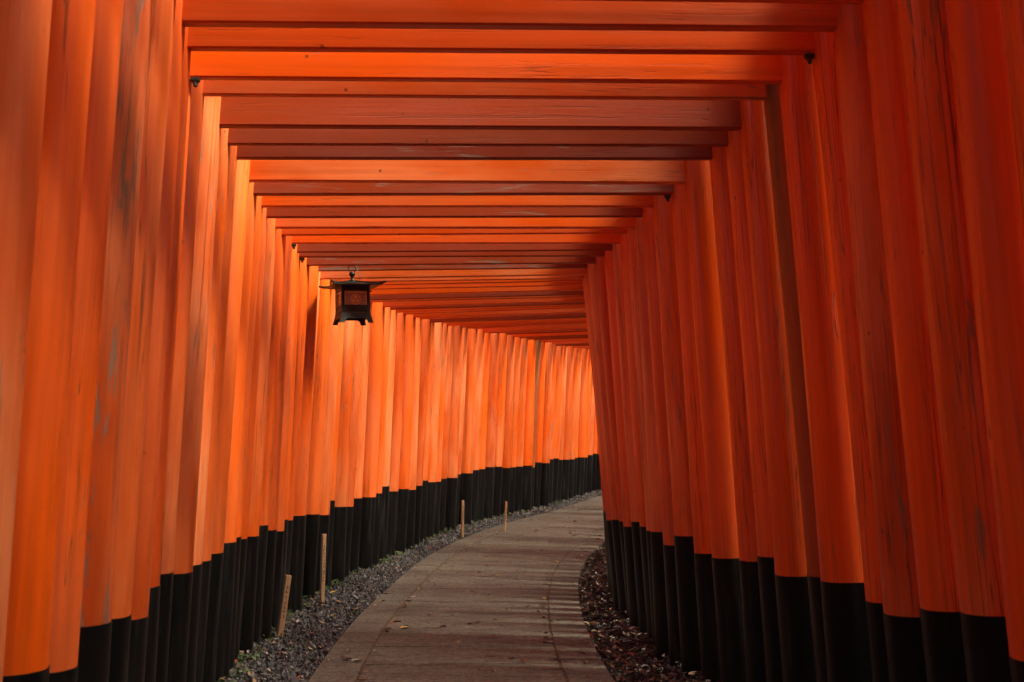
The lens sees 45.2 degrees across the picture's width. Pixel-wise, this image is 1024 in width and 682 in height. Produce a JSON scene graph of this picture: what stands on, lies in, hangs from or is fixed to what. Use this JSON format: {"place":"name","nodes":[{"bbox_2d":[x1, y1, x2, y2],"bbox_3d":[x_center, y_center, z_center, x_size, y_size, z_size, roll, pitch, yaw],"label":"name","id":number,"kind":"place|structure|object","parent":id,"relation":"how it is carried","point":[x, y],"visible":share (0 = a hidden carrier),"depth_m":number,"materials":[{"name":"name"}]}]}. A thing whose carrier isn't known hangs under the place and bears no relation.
{"place":"outdoors","nodes":[
{"label":"outdoors","id":0,"kind":"place"},
{"bbox_2d":[215,489,601,681],"bbox_3d":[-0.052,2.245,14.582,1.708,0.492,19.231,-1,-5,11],"label":"gravel","id":1,"kind":"structure","parent":0,"point":[296,664],"depth_m":8.86,"materials":[{"name":"grey gravel"}]},
{"bbox_2d":[276,575,291,635],"bbox_3d":[-1.455,1.747,7.790,0.036,0.520,0.038,10,-7,-27],"label":"wooden stake","id":2,"kind":"object","parent":1,"relation":"on","point":[284,604],"visible":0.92,"depth_m":7.79,"materials":[{"name":"brown wood"}]},
{"bbox_2d":[320,534,325,601],"bbox_3d":[-1.461,1.817,9.485,0.030,0.650,0.032,4,-6,-35],"label":"wooden stake","id":3,"kind":"object","parent":1,"relation":"on","point":[322,567],"visible":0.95,"depth_m":9.48,"materials":[{"name":"brown wood"}]},
{"bbox_2d":[219,499,564,681],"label":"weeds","id":4,"kind":"object","parent":1,"relation":"on","point":[290,613],"visible":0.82,"depth_m":9.46,"materials":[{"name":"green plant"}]},
{"bbox_2d":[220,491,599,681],"bbox_3d":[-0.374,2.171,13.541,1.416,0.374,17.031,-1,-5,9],"label":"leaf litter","id":5,"kind":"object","parent":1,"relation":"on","point":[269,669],"visible":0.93,"depth_m":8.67,"materials":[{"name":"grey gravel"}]},
{"bbox_2d":[461,500,463,537],"bbox_3d":[-0.583,2.149,14.474,0.030,0.540,0.032,2,-5,-20],"label":"wooden stake","id":6,"kind":"object","parent":1,"relation":"on","point":[462,518],"visible":0.97,"depth_m":14.47,"materials":[{"name":"brown wood"}]},
{"bbox_2d":[308,496,614,681],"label":"path","id":7,"kind":"structure","parent":0,"point":[517,629],"depth_m":8.80,"materials":[{"name":"brown stone"}]},
{"bbox_2d":[355,511,597,681],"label":"edging","id":8,"kind":"object","parent":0,"point":[553,644],"visible":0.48,"depth_m":8.37,"materials":[{"name":"grey stone"}]},
{"bbox_2d":[578,545,701,681],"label":"soil strip","id":9,"kind":"object","parent":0,"point":[646,674],"visible":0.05,"depth_m":7.47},
{"bbox_2d":[578,546,719,681],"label":"leaf litter","id":10,"kind":"object","parent":9,"relation":"on","point":[610,605],"visible":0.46,"depth_m":7.90,"materials":[{"name":"grey gravel"}]},
{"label":"ground","id":11,"kind":"structure","parent":0,"visible":0},
{"bbox_2d":[0,0,51,681],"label":"torii gate","id":12,"kind":"structure","parent":11,"relation":"on","point":[24,35],"depth_m":2.41,"materials":[{"name":"orange paint"}]},
{"bbox_2d":[439,326,453,531],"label":"torii gate","id":13,"kind":"structure","parent":11,"relation":"on","point":[446,428],"depth_m":14.73,"materials":[{"name":"orange paint"}]},
{"bbox_2d":[254,229,654,647],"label":"torii gate","id":14,"kind":"structure","parent":11,"relation":"on","point":[280,244],"depth_m":7.50,"materials":[{"name":"orange paint"}]},
{"bbox_2d":[240,217,669,659],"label":"torii gate","id":15,"kind":"structure","parent":11,"relation":"on","point":[659,600],"depth_m":7.21,"materials":[{"name":"orange paint"}]},
{"bbox_2d":[261,234,652,643],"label":"torii gate","id":16,"kind":"structure","parent":11,"relation":"on","point":[267,609],"depth_m":7.77,"materials":[{"name":"orange paint"}]},
{"bbox_2d":[287,264,627,617],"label":"torii gate","id":17,"kind":"structure","parent":11,"relation":"on","point":[297,555],"depth_m":8.95,"materials":[{"name":"black paint"}]},
{"bbox_2d":[319,266,386,325],"bbox_3d":[-1.170,-0.368,9.006,0.414,0.489,0.414,0,-4,-21],"label":"hanging lantern","id":18,"kind":"object","parent":17,"relation":"hanging from","point":[352,299],"visible":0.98,"depth_m":8.92,"materials":[{"name":"brown metal"}]},
{"bbox_2d":[286,257,628,617],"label":"torii gate","id":19,"kind":"structure","parent":11,"relation":"on","point":[307,263],"depth_m":8.71,"materials":[{"name":"orange paint"}]},
{"bbox_2d":[302,275,612,597],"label":"torii gate","id":20,"kind":"structure","parent":11,"relation":"on","point":[315,469],"depth_m":9.65,"materials":[{"name":"orange paint"}]},
{"bbox_2d":[235,207,680,667],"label":"torii gate","id":21,"kind":"structure","parent":11,"relation":"on","point":[645,214],"depth_m":6.93,"materials":[{"name":"orange paint"}]},
{"bbox_2d":[272,244,646,634],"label":"torii gate","id":22,"kind":"structure","parent":11,"relation":"on","point":[615,249],"depth_m":8.08,"materials":[{"name":"black paint"}]},
{"bbox_2d":[280,251,638,626],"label":"torii gate","id":23,"kind":"structure","parent":11,"relation":"on","point":[625,497],"depth_m":8.34,"materials":[{"name":"black paint"}]},
{"bbox_2d":[315,279,605,595],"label":"torii gate","id":24,"kind":"structure","parent":11,"relation":"on","point":[330,411],"depth_m":9.99,"materials":[{"name":"orange paint"}]},
{"bbox_2d":[309,268,618,610],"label":"torii gate","id":25,"kind":"structure","parent":11,"relation":"on","point":[327,275],"depth_m":9.29,"materials":[{"name":"black paint"}]},
{"bbox_2d":[345,290,583,576],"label":"torii gate","id":26,"kind":"structure","parent":11,"relation":"on","point":[357,361],"depth_m":11.02,"materials":[{"name":"orange paint"}]},
{"bbox_2d":[230,195,701,677],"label":"torii gate","id":27,"kind":"structure","parent":11,"relation":"on","point":[676,419],"depth_m":6.61,"materials":[{"name":"orange paint"}]},
{"bbox_2d":[350,295,583,572],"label":"torii gate","id":28,"kind":"structure","parent":11,"relation":"on","point":[355,543],"depth_m":11.37,"materials":[{"name":"orange paint"}]},
{"bbox_2d":[215,183,720,681],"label":"torii gate","id":29,"kind":"structure","parent":11,"relation":"on","point":[705,589],"depth_m":6.32,"materials":[{"name":"orange paint"}]},
{"bbox_2d":[325,281,611,592],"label":"torii gate","id":30,"kind":"structure","parent":11,"relation":"on","point":[334,467],"depth_m":10.31,"materials":[{"name":"orange paint"}]},
{"bbox_2d":[331,286,609,589],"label":"torii gate","id":31,"kind":"structure","parent":11,"relation":"on","point":[339,533],"depth_m":10.64,"materials":[{"name":"orange paint"}]},
{"bbox_2d":[359,297,584,569],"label":"torii gate","id":32,"kind":"structure","parent":11,"relation":"on","point":[372,427],"depth_m":11.63,"materials":[{"name":"orange paint"}]},
{"bbox_2d":[203,160,745,681],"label":"torii gate","id":33,"kind":"structure","parent":11,"relation":"on","point":[693,176],"depth_m":6.00,"materials":[{"name":"orange paint"}]},
{"bbox_2d":[372,302,584,566],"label":"torii gate","id":34,"kind":"structure","parent":11,"relation":"on","point":[377,527],"depth_m":11.96,"materials":[{"name":"orange paint"}]},
{"bbox_2d":[196,146,765,681],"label":"torii gate","id":35,"kind":"structure","parent":11,"relation":"on","point":[740,446],"depth_m":5.58,"materials":[{"name":"orange paint"}]},
{"bbox_2d":[379,304,584,558],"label":"torii gate","id":36,"kind":"structure","parent":11,"relation":"on","point":[386,468],"depth_m":12.29,"materials":[{"name":"orange paint"}]},
{"bbox_2d":[186,128,781,681],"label":"torii gate","id":37,"kind":"structure","parent":11,"relation":"on","point":[730,142],"depth_m":5.33,"materials":[{"name":"orange paint"}]},
{"bbox_2d":[387,306,584,555],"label":"torii gate","id":38,"kind":"structure","parent":11,"relation":"on","point":[396,427],"depth_m":12.62,"materials":[{"name":"orange paint"}]},
{"bbox_2d":[395,308,585,552],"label":"torii gate","id":39,"kind":"structure","parent":11,"relation":"on","point":[406,424],"depth_m":12.93,"materials":[{"name":"orange paint"}]},
{"bbox_2d":[406,313,575,549],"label":"torii gate","id":40,"kind":"structure","parent":11,"relation":"on","point":[412,498],"depth_m":13.22,"materials":[{"name":"orange paint"}]},
{"bbox_2d":[167,97,815,681],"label":"torii gate","id":41,"kind":"structure","parent":11,"relation":"on","point":[747,119],"depth_m":5.01,"materials":[{"name":"orange paint"}]},
{"bbox_2d":[156,80,827,681],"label":"torii gate","id":42,"kind":"structure","parent":11,"relation":"on","point":[768,94],"depth_m":4.64,"materials":[{"name":"orange paint"}]},
{"bbox_2d":[414,313,585,544],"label":"torii gate","id":43,"kind":"structure","parent":11,"relation":"on","point":[425,351],"depth_m":13.53,"materials":[{"name":"orange paint"}]},
{"bbox_2d":[426,318,577,537],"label":"torii gate","id":44,"kind":"structure","parent":11,"relation":"on","point":[437,358],"depth_m":14.13,"materials":[{"name":"orange paint"}]},
{"bbox_2d":[420,317,585,541],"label":"torii gate","id":45,"kind":"structure","parent":11,"relation":"on","point":[425,483],"depth_m":13.86,"materials":[{"name":"orange paint"}]},
{"bbox_2d":[504,501,506,530],"bbox_3d":[-0.082,2.203,15.021,0.025,0.480,0.026,4,-5,-15],"label":"wooden stake","id":46,"kind":"object","parent":11,"relation":"on","point":[505,515],"visible":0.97,"depth_m":15.02,"materials":[{"name":"brown wood"}]},
{"bbox_2d":[434,318,586,535],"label":"torii gate","id":47,"kind":"structure","parent":11,"relation":"on","point":[441,424],"depth_m":14.45,"materials":[{"name":"orange paint"}]},
{"bbox_2d":[2,0,1023,681],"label":"torii gate","id":48,"kind":"structure","parent":11,"relation":"on","point":[34,550],"depth_m":2.67,"materials":[{"name":"black paint"}]},
{"bbox_2d":[445,321,586,531],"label":"torii gate","id":49,"kind":"structure","parent":11,"relation":"on","point":[452,480],"depth_m":15.01,"materials":[{"name":"black paint"}]},
{"bbox_2d":[144,27,888,681],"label":"torii gate","id":50,"kind":"structure","parent":11,"relation":"on","point":[816,51],"depth_m":4.13,"materials":[{"name":"black paint"}]},
{"bbox_2d":[165,51,871,681],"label":"torii gate","id":51,"kind":"structure","parent":11,"relation":"on","point":[847,651],"depth_m":4.42,"materials":[{"name":"black paint"}]},
{"bbox_2d":[456,323,586,527],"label":"torii gate","id":52,"kind":"structure","parent":11,"relation":"on","point":[463,387],"depth_m":15.32,"materials":[{"name":"black paint"}]},
{"bbox_2d":[458,324,586,524],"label":"torii gate","id":53,"kind":"structure","parent":11,"relation":"on","point":[468,448],"depth_m":15.59,"materials":[{"name":"black paint"}]},
{"bbox_2d":[127,0,926,681],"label":"torii gate","id":54,"kind":"structure","parent":11,"relation":"on","point":[897,564],"depth_m":3.84,"materials":[{"name":"black paint"}]},
{"bbox_2d":[471,325,586,521],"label":"torii gate","id":55,"kind":"structure","parent":11,"relation":"on","point":[479,385],"depth_m":15.92,"materials":[{"name":"black paint"}]},
{"bbox_2d":[477,329,586,519],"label":"torii gate","id":56,"kind":"structure","parent":11,"relation":"on","point":[481,494],"depth_m":16.19,"materials":[{"name":"black paint"}]},
{"bbox_2d":[484,330,581,518],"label":"torii gate","id":57,"kind":"structure","parent":11,"relation":"on","point":[491,421],"depth_m":16.48,"materials":[{"name":"black paint"}]},
{"bbox_2d":[49,0,1023,681],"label":"torii gate","id":58,"kind":"structure","parent":11,"relation":"on","point":[993,214],"depth_m":3.00,"materials":[{"name":"black paint"}]},
{"bbox_2d":[109,0,966,681],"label":"torii gate","id":59,"kind":"structure","parent":11,"relation":"on","point":[939,606],"depth_m":3.52,"materials":[{"name":"black paint"}]},
{"bbox_2d":[493,330,587,516],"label":"torii gate","id":60,"kind":"structure","parent":11,"relation":"on","point":[500,418],"depth_m":16.76,"materials":[{"name":"black paint"}]},
{"bbox_2d":[77,0,1010,681],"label":"torii gate","id":61,"kind":"structure","parent":11,"relation":"on","point":[931,110],"depth_m":3.26,"materials":[{"name":"black paint"}]},
{"bbox_2d":[500,332,587,516],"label":"torii gate","id":62,"kind":"structure","parent":11,"relation":"on","point":[505,494],"depth_m":17.07,"materials":[{"name":"black paint"}]},
{"bbox_2d":[509,334,587,513],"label":"torii gate","id":63,"kind":"structure","parent":11,"relation":"on","point":[517,361],"depth_m":17.34,"materials":[{"name":"black paint"}]},
{"bbox_2d":[514,336,587,512],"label":"torii gate","id":64,"kind":"structure","parent":11,"relation":"on","point":[520,435],"depth_m":17.59,"materials":[{"name":"black paint"}]},
{"bbox_2d":[522,338,585,511],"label":"torii gate","id":65,"kind":"structure","parent":11,"relation":"on","point":[528,447],"depth_m":17.86,"materials":[{"name":"black paint"}]},
{"bbox_2d":[552,346,563,501],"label":"torii gate","id":66,"kind":"structure","parent":11,"relation":"on","point":[559,378],"depth_m":19.34,"materials":[{"name":"black paint"}]},
{"bbox_2d":[531,338,588,508],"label":"torii gate","id":67,"kind":"structure","parent":11,"relation":"on","point":[537,358],"depth_m":18.19,"materials":[{"name":"black paint"}]},
{"bbox_2d":[533,340,588,506],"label":"torii gate","id":68,"kind":"structure","parent":11,"relation":"on","point":[538,453],"depth_m":18.46,"materials":[{"name":"black paint"}]},
{"bbox_2d":[540,341,588,506],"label":"torii gate","id":69,"kind":"structure","parent":11,"relation":"on","point":[544,489],"depth_m":18.72,"materials":[{"name":"black paint"}]},
{"bbox_2d":[549,343,588,504],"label":"torii gate","id":70,"kind":"structure","parent":11,"relation":"on","point":[552,423],"depth_m":19.07,"materials":[{"name":"black paint"}]},
{"bbox_2d":[557,345,588,501],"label":"torii gate","id":71,"kind":"structure","parent":11,"relation":"on","point":[562,425],"depth_m":19.66,"materials":[{"name":"black paint"}]},
{"bbox_2d":[568,348,578,498],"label":"torii gate","id":72,"kind":"structure","parent":11,"relation":"on","point":[573,417],"depth_m":20.22,"materials":[{"name":"black paint"}]},
{"bbox_2d":[561,346,588,499],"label":"torii gate","id":73,"kind":"structure","parent":11,"relation":"on","point":[567,430],"depth_m":19.93,"materials":[{"name":"black paint"}]},
{"bbox_2d":[573,348,581,496],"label":"torii gate","id":74,"kind":"structure","parent":11,"relation":"on","point":[577,434],"depth_m":20.52,"materials":[{"name":"black paint"}]},
{"bbox_2d":[577,348,588,495],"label":"torii gate","id":75,"kind":"structure","parent":11,"relation":"on","point":[582,434],"depth_m":20.81,"materials":[{"name":"black paint"}]},
{"bbox_2d":[584,349,590,494],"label":"torii gate","id":76,"kind":"structure","parent":11,"relation":"on","point":[587,414],"depth_m":21.13,"materials":[{"name":"black paint"}]},
{"bbox_2d":[586,369,594,492],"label":"torii gate","id":77,"kind":"structure","parent":11,"relation":"on","point":[590,449],"depth_m":21.42,"materials":[{"name":"black paint"}]},
{"bbox_2d":[591,412,597,490],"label":"torii gate","id":78,"kind":"structure","parent":11,"relation":"on","point":[594,468],"depth_m":21.70,"materials":[{"name":"black paint"}]},
{"bbox_2d":[596,438,601,490],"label":"torii gate","id":79,"kind":"structure","parent":11,"relation":"on","point":[598,481],"depth_m":21.92,"materials":[{"name":"black paint"}]}
]}

